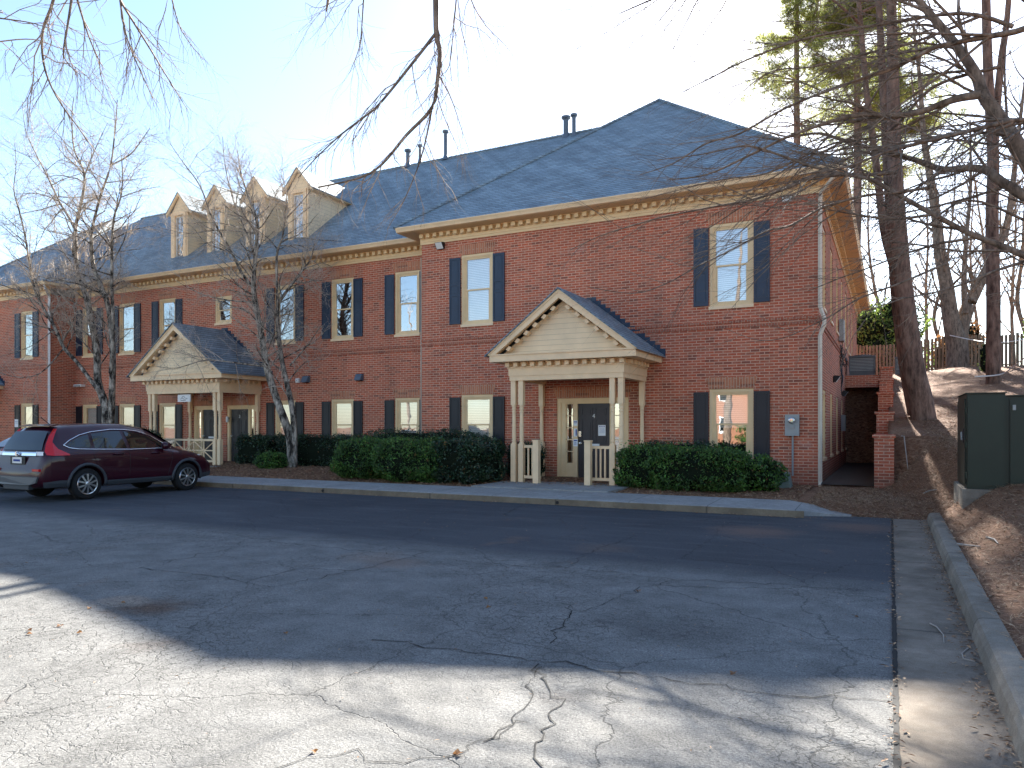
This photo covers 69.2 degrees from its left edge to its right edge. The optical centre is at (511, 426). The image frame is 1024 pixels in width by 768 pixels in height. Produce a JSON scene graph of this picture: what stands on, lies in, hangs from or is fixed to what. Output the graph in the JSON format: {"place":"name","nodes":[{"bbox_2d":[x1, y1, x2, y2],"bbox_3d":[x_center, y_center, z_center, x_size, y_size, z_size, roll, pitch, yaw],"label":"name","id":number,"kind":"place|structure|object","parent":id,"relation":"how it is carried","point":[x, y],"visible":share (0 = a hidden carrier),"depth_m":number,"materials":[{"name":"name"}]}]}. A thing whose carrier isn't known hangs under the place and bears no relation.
{"place":"outdoors","nodes":[
{"label":"outdoors","id":0,"kind":"place"},
{"bbox_2d":[0,0,539,243],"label":"overhanging tree","id":1,"kind":"object","parent":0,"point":[436,35],"visible":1,"depth_m":6.02,"materials":[{"name":"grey plant"}]},
{"bbox_2d":[0,484,893,767],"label":"parking lot","id":2,"kind":"structure","parent":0,"point":[258,688],"depth_m":5.72,"materials":[{"name":"grey asphalt"}]},
{"bbox_2d":[0,437,10,486],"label":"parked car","id":3,"kind":"object","parent":2,"relation":"on","point":[3,443],"visible":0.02,"depth_m":18.96,"materials":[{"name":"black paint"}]},
{"bbox_2d":[6,658,87,700],"bbox_3d":[-3.000,1.595,4.721,0.145,0.001,0.790,0,0,2],"label":"pavement crack","id":4,"kind":"object","parent":2,"relation":"on","point":[37,680],"visible":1,"depth_m":4.65,"materials":[{"name":"asphalt"}]},
{"bbox_2d":[0,417,210,498],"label":"parked suv","id":5,"kind":"object","parent":2,"relation":"on","point":[83,460],"visible":1,"depth_m":16.51,"materials":[{"name":"red paint"}]},
{"bbox_2d":[142,552,423,586],"bbox_3d":[-2.414,1.595,8.211,3.319,0.001,1.552,0,0,-18],"label":"pavement crack","id":6,"kind":"object","parent":2,"relation":"on","point":[297,581],"visible":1,"depth_m":8.01,"materials":[{"name":"asphalt"}]},
{"bbox_2d":[140,540,428,567],"bbox_3d":[-2.917,1.595,9.739,3.343,0.001,1.732,0,0,-19],"label":"pavement crack","id":7,"kind":"object","parent":2,"relation":"on","point":[263,542],"visible":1,"depth_m":9.61,"materials":[{"name":"asphalt"}]},
{"bbox_2d":[276,720,523,767],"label":"pavement crack","id":8,"kind":"object","parent":2,"relation":"on","point":[408,761],"visible":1,"depth_m":3.59,"materials":[{"name":"asphalt"}]},
{"bbox_2d":[152,480,803,517],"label":"curb","id":9,"kind":"structure","parent":2,"relation":"on","point":[716,510],"depth_m":15.44,"materials":[{"name":"concrete"}]},
{"bbox_2d":[483,666,541,741],"bbox_3d":[0.062,1.595,4.341,0.102,0.001,1.236,0,0,15],"label":"pavement crack","id":10,"kind":"object","parent":2,"relation":"on","point":[518,711],"visible":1,"depth_m":4.19,"materials":[{"name":"asphalt"}]},
{"bbox_2d":[3,365,1023,767],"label":"leaf litter","id":11,"kind":"object","parent":2,"relation":"on","point":[885,495],"visible":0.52,"depth_m":13.87,"materials":[{"name":"brown plant"}]},
{"bbox_2d":[201,530,868,590],"bbox_3d":[-0.740,1.595,9.121,9.500,0.001,0.517,0,0,27],"label":"pavement crack","id":12,"kind":"object","parent":2,"relation":"on","point":[530,566],"visible":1,"depth_m":8.47,"materials":[{"name":"asphalt"}]},
{"bbox_2d":[531,664,565,765],"bbox_3d":[0.215,1.595,4.243,0.205,0.001,1.518,0,0,1],"label":"pavement crack","id":13,"kind":"object","parent":2,"relation":"on","point":[538,762],"visible":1,"depth_m":4.03,"materials":[{"name":"asphalt"}]},
{"bbox_2d":[550,603,571,642],"bbox_3d":[0.403,1.595,6.080,0.122,0.001,1.246,0,0,10],"label":"pavement crack","id":14,"kind":"object","parent":2,"relation":"on","point":[563,624],"visible":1,"depth_m":5.91,"materials":[{"name":"asphalt"}]},
{"bbox_2d":[372,639,886,700],"bbox_3d":[0.587,1.595,4.899,3.542,0.001,0.162,0,0,22],"label":"pavement crack","id":15,"kind":"object","parent":2,"relation":"on","point":[632,672],"visible":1,"depth_m":4.82,"materials":[{"name":"asphalt"}]},
{"bbox_2d":[891,518,900,767],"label":"pavement crack","id":16,"kind":"object","parent":2,"relation":"on","point":[896,761],"visible":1,"depth_m":4.79,"materials":[{"name":"asphalt"}]},
{"bbox_2d":[893,519,1021,767],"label":"gutter","id":17,"kind":"object","parent":2,"relation":"on","point":[937,709],"visible":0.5,"depth_m":4.71,"materials":[{"name":"concrete"}]},
{"bbox_2d":[927,513,1023,767],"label":"curb","id":18,"kind":"structure","parent":17,"relation":"on","point":[999,656],"depth_m":5.18,"materials":[{"name":"concrete"}]},
{"bbox_2d":[170,476,851,516],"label":"sidewalk","id":19,"kind":"structure","parent":0,"point":[812,510],"depth_m":15.95,"materials":[{"name":"concrete"}]},
{"bbox_2d":[208,461,813,500],"bbox_3d":[-19.441,1.384,29.687,58.400,0.215,4.850,0,0,27],"label":"mulch bed","id":20,"kind":"object","parent":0,"point":[317,470],"visible":0.27,"depth_m":20.12,"materials":[{"name":"brown wood"}]},
{"bbox_2d":[0,63,171,427],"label":"bare tree","id":21,"kind":"object","parent":20,"relation":"on","point":[107,405],"visible":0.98,"depth_m":27.47,"materials":[{"name":"grey plant"}]},
{"bbox_2d":[130,424,162,437],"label":"clipped shrub","id":22,"kind":"object","parent":20,"relation":"on","point":[158,433],"visible":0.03,"depth_m":25.96,"materials":[{"name":"green plant"}]},
{"bbox_2d":[128,97,346,466],"bbox_3d":[-9.021,-5.121,24.673,9.142,13.055,4.962,0,0,27],"label":"bare tree","id":23,"kind":"object","parent":20,"relation":"on","point":[290,431],"visible":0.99,"depth_m":24.29,"materials":[{"name":"grey plant"}]},
{"bbox_2d":[233,430,283,464],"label":"clipped shrub","id":24,"kind":"object","parent":20,"relation":"on","point":[248,447],"visible":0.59,"depth_m":25.47,"materials":[{"name":"green plant"}]},
{"bbox_2d":[252,448,290,468],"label":"clipped shrub","id":25,"kind":"object","parent":20,"relation":"on","point":[268,459],"visible":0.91,"depth_m":23.78,"materials":[{"name":"green plant"}]},
{"bbox_2d":[271,430,362,466],"bbox_3d":[-6.252,0.763,24.640,3.919,1.308,1.316,0,0,27],"label":"clipped shrub","id":26,"kind":"object","parent":20,"relation":"on","point":[315,450],"visible":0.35,"depth_m":24.22,"materials":[{"name":"green plant"}]},
{"bbox_2d":[329,434,395,479],"bbox_3d":[-3.963,0.846,20.961,2.263,1.313,2.093,0,0,27],"label":"clipped shrub","id":27,"kind":"object","parent":20,"relation":"on","point":[353,459],"visible":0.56,"depth_m":20.36,"materials":[{"name":"green plant"}]},
{"bbox_2d":[370,433,451,482],"bbox_3d":[-2.643,0.815,19.864,2.386,1.378,2.111,0,0,27],"label":"clipped shrub","id":28,"kind":"object","parent":20,"relation":"on","point":[404,459],"visible":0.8,"depth_m":19.22,"materials":[{"name":"green plant"}]},
{"bbox_2d":[347,426,505,464],"bbox_3d":[-2.658,0.691,21.692,5.433,1.521,1.326,0,0,27],"label":"clipped shrub","id":29,"kind":"object","parent":20,"relation":"on","point":[443,432],"visible":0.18,"depth_m":21.43,"materials":[{"name":"green plant"}]},
{"bbox_2d":[429,432,507,484],"bbox_3d":[-1.126,0.818,19.380,2.047,1.377,1.740,0,0,27],"label":"clipped shrub","id":30,"kind":"object","parent":20,"relation":"on","point":[468,460],"visible":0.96,"depth_m":18.86,"materials":[{"name":"green plant"}]},
{"bbox_2d":[504,436,547,477],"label":"clipped shrub","id":31,"kind":"object","parent":20,"relation":"on","point":[508,454],"visible":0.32,"depth_m":20.21,"materials":[{"name":"green plant"}]},
{"bbox_2d":[611,437,683,488],"bbox_3d":[3.314,0.872,17.568,1.850,1.266,1.486,0,0,27],"label":"clipped shrub","id":32,"kind":"object","parent":20,"relation":"on","point":[632,473],"visible":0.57,"depth_m":17.22,"materials":[{"name":"green plant"}]},
{"bbox_2d":[634,433,723,450],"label":"clipped shrub","id":33,"kind":"object","parent":20,"relation":"on","point":[689,444],"visible":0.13,"depth_m":18.16,"materials":[{"name":"green plant"}]},
{"bbox_2d":[639,440,751,492],"bbox_3d":[4.209,0.890,16.882,2.498,1.223,1.469,0,0,27],"label":"clipped shrub","id":34,"kind":"object","parent":20,"relation":"on","point":[705,469],"visible":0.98,"depth_m":16.39,"materials":[{"name":"green plant"}]},
{"bbox_2d":[731,449,789,491],"bbox_3d":[5.418,1.010,16.683,1.567,1.010,1.220,0,0,27],"label":"clipped shrub","id":35,"kind":"object","parent":20,"relation":"on","point":[766,474],"visible":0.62,"depth_m":16.28,"materials":[{"name":"green plant"}]},
{"bbox_2d":[778,472,792,487],"bbox_3d":[6.110,1.260,17.235,0.760,0.400,0.520,0,0,27],"label":"utility pedestal","id":36,"kind":"object","parent":20,"relation":"on","point":[787,484],"visible":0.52,"depth_m":16.94,"materials":[{"name":"grey plastic"}]},
{"bbox_2d":[0,0,1023,368],"label":"sky","id":37,"kind":"structure","parent":0,"point":[243,40],"materials":[{"name":"blue"}]},
{"bbox_2d":[471,480,628,492],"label":"path","id":38,"kind":"structure","parent":0,"point":[603,487],"depth_m":17.56,"materials":[{"name":"concrete"}]},
{"bbox_2d":[821,462,873,485],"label":"passage floor","id":39,"kind":"structure","parent":0,"point":[858,474],"depth_m":20.76,"materials":[{"name":"concrete"}]},
{"bbox_2d":[797,365,1023,519],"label":"hillside","id":40,"kind":"structure","parent":0,"point":[861,406],"depth_m":18.07,"materials":[{"name":"brown soil"}]},
{"bbox_2d":[0,98,870,486],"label":"brick office building","id":41,"kind":"structure","parent":40,"relation":"on","point":[468,328],"depth_m":21.90,"materials":[{"name":"red brick"}]},
{"bbox_2d":[20,311,32,359],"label":"window","id":42,"kind":"structure","parent":41,"relation":"in","point":[24,352],"depth_m":31.94,"materials":[{"name":"beige paint"}]},
{"bbox_2d":[21,403,32,428],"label":"window","id":43,"kind":"structure","parent":41,"relation":"in","point":[25,416],"depth_m":31.95,"materials":[{"name":"glass"}]},
{"bbox_2d":[82,307,96,357],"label":"window","id":44,"kind":"structure","parent":41,"relation":"in","point":[85,350],"depth_m":31.82,"materials":[{"name":"beige paint"}]},
{"bbox_2d":[83,405,96,422],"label":"window","id":45,"kind":"structure","parent":41,"relation":"in","point":[89,411],"depth_m":31.81,"materials":[{"name":"beige paint"}]},
{"bbox_2d":[118,303,134,355],"bbox_3d":[-15.800,-4.002,30.556,1.000,2.133,0.175,0,0,27],"label":"window","id":46,"kind":"structure","parent":41,"relation":"in","point":[122,315],"depth_m":30.72,"materials":[{"name":"beige paint"}]},
{"bbox_2d":[120,404,134,425],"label":"window","id":47,"kind":"structure","parent":41,"relation":"in","point":[126,410],"depth_m":30.69,"materials":[{"name":"glass"}]},
{"bbox_2d":[159,298,175,336],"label":"window","id":48,"kind":"structure","parent":41,"relation":"in","point":[161,302],"depth_m":29.61,"materials":[{"name":"beige paint"}]},
{"bbox_2d":[159,403,175,445],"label":"window","id":49,"kind":"structure","parent":41,"relation":"in","point":[166,410],"depth_m":29.59,"materials":[{"name":"glass"}]},
{"bbox_2d":[178,394,190,401],"bbox_3d":[-11.627,-1.030,26.345,0.640,0.300,0.050,0,0,27],"label":"hanging sign","id":50,"kind":"object","parent":41,"relation":"hanging from","point":[185,398],"visible":1,"depth_m":26.31,"materials":[{"name":"white paint"}]},
{"bbox_2d":[203,410,218,459],"bbox_3d":[-11.497,0.320,28.383,0.980,2.030,0.140,0,0,27],"label":"door","id":51,"kind":"structure","parent":41,"relation":"in","point":[208,414],"depth_m":28.46,"materials":[{"name":"wood"}]},
{"bbox_2d":[214,295,231,325],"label":"window","id":52,"kind":"structure","parent":41,"relation":"in","point":[218,314],"depth_m":28.08,"materials":[{"name":"beige paint"}]},
{"bbox_2d":[230,409,247,460],"bbox_3d":[-10.170,0.320,27.707,0.980,2.030,0.140,0,0,27],"label":"door","id":53,"kind":"structure","parent":41,"relation":"in","point":[239,417],"depth_m":27.79,"materials":[{"name":"black metal"}]},
{"bbox_2d":[274,284,295,344],"bbox_3d":[-8.093,-4.002,26.629,1.000,2.133,0.175,0,0,27],"label":"window","id":54,"kind":"structure","parent":41,"relation":"in","point":[286,286],"depth_m":26.59,"materials":[{"name":"beige paint"}]},
{"bbox_2d":[275,400,295,435],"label":"window","id":55,"kind":"structure","parent":41,"relation":"in","point":[278,426],"depth_m":26.80,"materials":[{"name":"beige paint"}]},
{"bbox_2d":[301,376,309,382],"bbox_3d":[-7.245,-1.665,26.025,0.300,0.250,0.198,0,0,27],"label":"exhaust hood","id":56,"kind":"object","parent":41,"relation":"attached to","point":[305,379],"visible":0.93,"depth_m":25.98,"materials":[{"name":"grey metal"}]},
{"bbox_2d":[330,277,353,341],"bbox_3d":[-5.776,-4.002,25.449,1.000,2.133,0.175,0,0,27],"label":"window","id":57,"kind":"structure","parent":41,"relation":"in","point":[335,337],"depth_m":25.58,"materials":[{"name":"beige paint"}]},
{"bbox_2d":[332,399,353,436],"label":"window","id":58,"kind":"structure","parent":41,"relation":"in","point":[342,409],"depth_m":25.56,"materials":[{"name":"glass"}]},
{"bbox_2d":[354,373,363,380],"bbox_3d":[-5.151,-1.665,24.958,0.300,0.250,0.198,0,0,27],"label":"exhaust hood","id":59,"kind":"object","parent":41,"relation":"attached to","point":[359,377],"visible":1,"depth_m":24.93,"materials":[{"name":"grey metal"}]},
{"bbox_2d":[394,270,419,336],"bbox_3d":[-3.388,-4.002,24.232,1.000,2.133,0.175,0,0,27],"label":"window","id":60,"kind":"structure","parent":41,"relation":"in","point":[398,305],"depth_m":24.37,"materials":[{"name":"beige paint"}]},
{"bbox_2d":[395,398,419,432],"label":"window","id":61,"kind":"structure","parent":41,"relation":"in","point":[406,409],"depth_m":24.35,"materials":[{"name":"glass"}]},
{"bbox_2d":[435,242,444,249],"bbox_3d":[-2.158,-5.410,22.197,0.260,0.200,0.201,0,0,27],"label":"wall light","id":62,"kind":"object","parent":41,"relation":"attached to","point":[440,245],"visible":1,"depth_m":22.16,"materials":[{"name":"white plastic"}]},
{"bbox_2d":[460,252,492,326],"bbox_3d":[-0.999,-4.002,21.785,1.090,2.133,0.185,0,0,27],"label":"window","id":63,"kind":"structure","parent":41,"relation":"in","point":[477,269],"depth_m":21.87,"materials":[{"name":"glass"}]},
{"bbox_2d":[462,394,492,437],"bbox_3d":[-0.999,-0.036,21.785,1.090,1.803,0.185,0,0,27],"label":"window","id":64,"kind":"structure","parent":41,"relation":"in","point":[477,410],"depth_m":21.87,"materials":[{"name":"glass"}]},
{"bbox_2d":[578,403,609,477],"bbox_3d":[2.215,0.395,20.162,0.995,2.060,0.140,0,0,27],"label":"door","id":65,"kind":"structure","parent":41,"relation":"in","point":[590,416],"depth_m":20.18,"materials":[{"name":"black wood"}]},
{"bbox_2d":[598,425,605,435],"bbox_3d":[2.429,0.100,20.066,0.210,0.290,0.006,0,0,27],"label":"notice","id":66,"kind":"object","parent":65,"relation":"attached to","point":[601,430],"visible":1,"depth_m":20.06,"materials":[{"name":"paper"}]},
{"bbox_2d":[709,220,753,309],"bbox_3d":[5.466,-4.002,18.492,1.090,2.133,0.185,0,0,27],"label":"window","id":67,"kind":"structure","parent":41,"relation":"in","point":[738,257],"depth_m":18.55,"materials":[{"name":"glass"}]},
{"bbox_2d":[710,388,752,455],"bbox_3d":[5.466,-0.036,18.492,1.090,1.803,0.185,0,0,27],"label":"window","id":68,"kind":"structure","parent":41,"relation":"in","point":[729,408],"depth_m":18.55,"materials":[{"name":"beige glass"}]},
{"bbox_2d":[785,414,799,475],"bbox_3d":[6.670,0.440,17.694,0.330,1.460,0.207,0,0,27],"label":"electric meter","id":69,"kind":"object","parent":41,"relation":"attached to","point":[792,425],"visible":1,"depth_m":17.70,"materials":[{"name":"grey metal"}]},
{"bbox_2d":[823,229,826,313],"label":"window","id":70,"kind":"structure","parent":41,"relation":"in","point":[824,309],"depth_m":19.41,"materials":[{"name":"beige paint"}]},
{"bbox_2d":[823,390,826,460],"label":"window","id":71,"kind":"structure","parent":41,"relation":"in","point":[824,458],"depth_m":19.41,"materials":[{"name":"beige paint"}]},
{"bbox_2d":[830,250,833,326],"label":"window","id":72,"kind":"structure","parent":41,"relation":"in","point":[831,321],"depth_m":21.73,"materials":[{"name":"beige paint"}]},
{"bbox_2d":[830,394,833,456],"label":"window","id":73,"kind":"structure","parent":41,"relation":"in","point":[831,455],"depth_m":21.73,"materials":[{"name":"beige paint"}]},
{"bbox_2d":[833,375,840,382],"bbox_3d":[9.596,-1.410,21.934,0.201,0.200,0.260,0,0,27],"label":"wall light","id":74,"kind":"object","parent":41,"relation":"attached to","point":[835,378],"visible":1,"depth_m":21.83,"materials":[{"name":"black plastic"}]},
{"bbox_2d":[836,268,838,335],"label":"window","id":75,"kind":"structure","parent":41,"relation":"in","point":[837,332],"depth_m":24.04,"materials":[{"name":"beige paint"}]},
{"bbox_2d":[836,397,838,453],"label":"window","id":76,"kind":"structure","parent":41,"relation":"in","point":[837,452],"depth_m":24.04,"materials":[{"name":"beige paint"}]},
{"bbox_2d":[841,400,843,451],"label":"window","id":77,"kind":"structure","parent":41,"relation":"in","point":[842,450],"depth_m":26.39,"materials":[{"name":"beige paint"}]},
{"bbox_2d":[839,319,846,394],"bbox_3d":[11.447,-2.268,25.606,0.152,2.463,3.224,0,0,27],"label":"cable bundle","id":78,"kind":"object","parent":41,"relation":"attached to","point":[842,335],"visible":0.94,"depth_m":24.42,"materials":[{"name":"black plastic"}]},
{"bbox_2d":[841,415,845,430],"bbox_3d":[11.299,-0.125,25.309,0.135,0.550,0.360,0,0,27],"label":"junction box","id":79,"kind":"object","parent":41,"relation":"attached to","point":[843,422],"visible":1,"depth_m":25.15,"materials":[{"name":"grey metal"}]},
{"bbox_2d":[845,294,847,350],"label":"window","id":80,"kind":"structure","parent":41,"relation":"in","point":[845,294],"depth_m":28.70,"materials":[{"name":"beige paint"}]},
{"bbox_2d":[848,355,875,375],"bbox_3d":[13.273,-2.300,28.142,0.920,0.800,0.820,0,0,27],"label":"air conditioner","id":81,"kind":"object","parent":40,"relation":"on","point":[861,364],"visible":0.98,"depth_m":27.81,"materials":[{"name":"grey metal"}]},
{"bbox_2d":[792,0,936,420],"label":"pine tree","id":82,"kind":"object","parent":40,"relation":"on","point":[918,399],"visible":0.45,"depth_m":18.90,"materials":[{"name":"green plant"}]},
{"bbox_2d":[861,182,888,310],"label":"bare tree","id":83,"kind":"object","parent":40,"relation":"on","point":[872,268],"visible":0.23,"depth_m":50.51,"materials":[{"name":"grey plant"}]},
{"bbox_2d":[895,357,899,374],"bbox_3d":[16.896,-2.621,31.795,0.920,0.800,0.820,0,0,27],"label":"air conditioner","id":84,"kind":"object","parent":40,"relation":"on","point":[897,371],"visible":0.22,"depth_m":31.64,"materials":[{"name":"grey metal"}]},
{"bbox_2d":[831,2,984,242],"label":"pine tree","id":85,"kind":"object","parent":40,"relation":"on","point":[930,121],"visible":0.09,"depth_m":47.89,"materials":[{"name":"green plant"}]},
{"bbox_2d":[908,146,947,371],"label":"bare tree","id":86,"kind":"object","parent":40,"relation":"on","point":[927,302],"visible":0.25,"depth_m":54.75,"materials":[{"name":"brown plant"}]},
{"bbox_2d":[857,333,1022,374],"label":"wooden fence","id":87,"kind":"object","parent":40,"relation":"on","point":[939,348],"visible":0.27,"depth_m":38.16,"materials":[{"name":"brown wood"}]},
{"bbox_2d":[911,144,984,338],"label":"bare tree","id":88,"kind":"object","parent":40,"relation":"on","point":[935,328],"visible":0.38,"depth_m":46.48,"materials":[{"name":"grey plant"}]},
{"bbox_2d":[886,9,1023,368],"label":"bare tree","id":89,"kind":"object","parent":40,"relation":"on","point":[957,352],"visible":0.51,"depth_m":35.91,"materials":[{"name":"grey plant"}]},
{"bbox_2d":[926,317,985,369],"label":"evergreen tree","id":90,"kind":"object","parent":40,"relation":"on","point":[973,330],"visible":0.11,"depth_m":42.38,"materials":[{"name":"green plant"}]},
{"bbox_2d":[947,163,985,335],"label":"bare tree","id":91,"kind":"object","parent":40,"relation":"on","point":[975,310],"visible":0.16,"depth_m":58.24,"materials":[{"name":"brown plant"}]},
{"bbox_2d":[936,0,1023,383],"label":"pine tree","id":92,"kind":"object","parent":40,"relation":"on","point":[993,339],"visible":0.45,"depth_m":23.87,"materials":[{"name":"brown plant"}]},
{"bbox_2d":[975,358,1023,376],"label":"rope","id":93,"kind":"object","parent":92,"relation":"attached to","point":[1001,373],"visible":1,"depth_m":23.52,"materials":[{"name":"fabric"}]},
{"bbox_2d":[944,137,1018,343],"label":"bare tree","id":94,"kind":"object","parent":40,"relation":"on","point":[980,224],"visible":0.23,"depth_m":49.59,"materials":[{"name":"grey plant"}]},
{"bbox_2d":[977,342,985,371],"bbox_3d":[18.205,-2.518,28.365,0.770,1.642,0.782,0,0,-24],"label":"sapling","id":95,"kind":"object","parent":40,"relation":"on","point":[983,359],"visible":0.24,"depth_m":28.29,"materials":[{"name":"green"}]},
{"bbox_2d":[982,98,1023,334],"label":"bare tree","id":96,"kind":"object","parent":40,"relation":"on","point":[1017,299],"visible":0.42,"depth_m":46.18,"materials":[{"name":"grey plant"}]},
{"bbox_2d":[982,113,1023,365],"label":"bare tree","id":97,"kind":"object","parent":40,"relation":"on","point":[1011,330],"visible":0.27,"depth_m":53.81,"materials":[{"name":"brown plant"}]},
{"bbox_2d":[904,147,929,293],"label":"bare tree","id":98,"kind":"object","parent":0,"point":[917,240],"visible":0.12,"depth_m":61.66,"materials":[{"name":"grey plant"}]},
{"bbox_2d":[940,484,1023,657],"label":"hillside","id":99,"kind":"structure","parent":0,"point":[1010,509],"depth_m":8.69,"materials":[{"name":"brown soil"}]},
{"bbox_2d":[474,0,1023,403],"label":"bare tree","id":100,"kind":"object","parent":99,"relation":"on","point":[1005,129],"visible":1,"depth_m":11.24,"materials":[{"name":"brown plant"}]},
{"bbox_2d":[957,543,980,546],"bbox_3d":[5.442,1.415,8.851,0.027,0.053,0.390,0,0,-6],"label":"fallen stick","id":101,"kind":"object","parent":99,"relation":"on","point":[967,544],"visible":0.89,"depth_m":8.89,"materials":[{"name":"wood"}]},
{"bbox_2d":[954,392,1023,508],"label":"utility cabinet","id":102,"kind":"object","parent":99,"relation":"on","point":[990,440],"visible":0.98,"depth_m":11.32,"materials":[{"name":"metal"}]},
{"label":"hillside","id":103,"kind":"structure","parent":0,"visible":0},
{"bbox_2d":[724,0,909,143],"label":"pine tree","id":104,"kind":"object","parent":103,"relation":"on","point":[797,31],"visible":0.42,"depth_m":44.13,"materials":[{"name":"green plant"}]},
{"bbox_2d":[759,0,978,319],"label":"pine tree","id":105,"kind":"object","parent":103,"relation":"on","point":[834,27],"visible":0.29,"depth_m":41.40,"materials":[{"name":"green plant"}]},
{"bbox_2d":[950,335,1023,342],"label":"rope","id":106,"kind":"object","parent":105,"relation":"attached to","point":[984,341],"visible":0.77,"depth_m":32.59,"materials":[{"name":"fabric"}]},
{"bbox_2d":[857,295,934,374],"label":"evergreen tree","id":107,"kind":"object","parent":103,"relation":"on","point":[869,334],"visible":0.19,"depth_m":41.19,"materials":[{"name":"green plant"}]},
{"label":"ground","id":108,"kind":"structure","parent":0,"visible":0},
{"bbox_2d":[845,366,894,488],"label":"retaining wall","id":109,"kind":"structure","parent":108,"relation":"on","point":[883,457],"depth_m":19.14,"materials":[{"name":"brick"}]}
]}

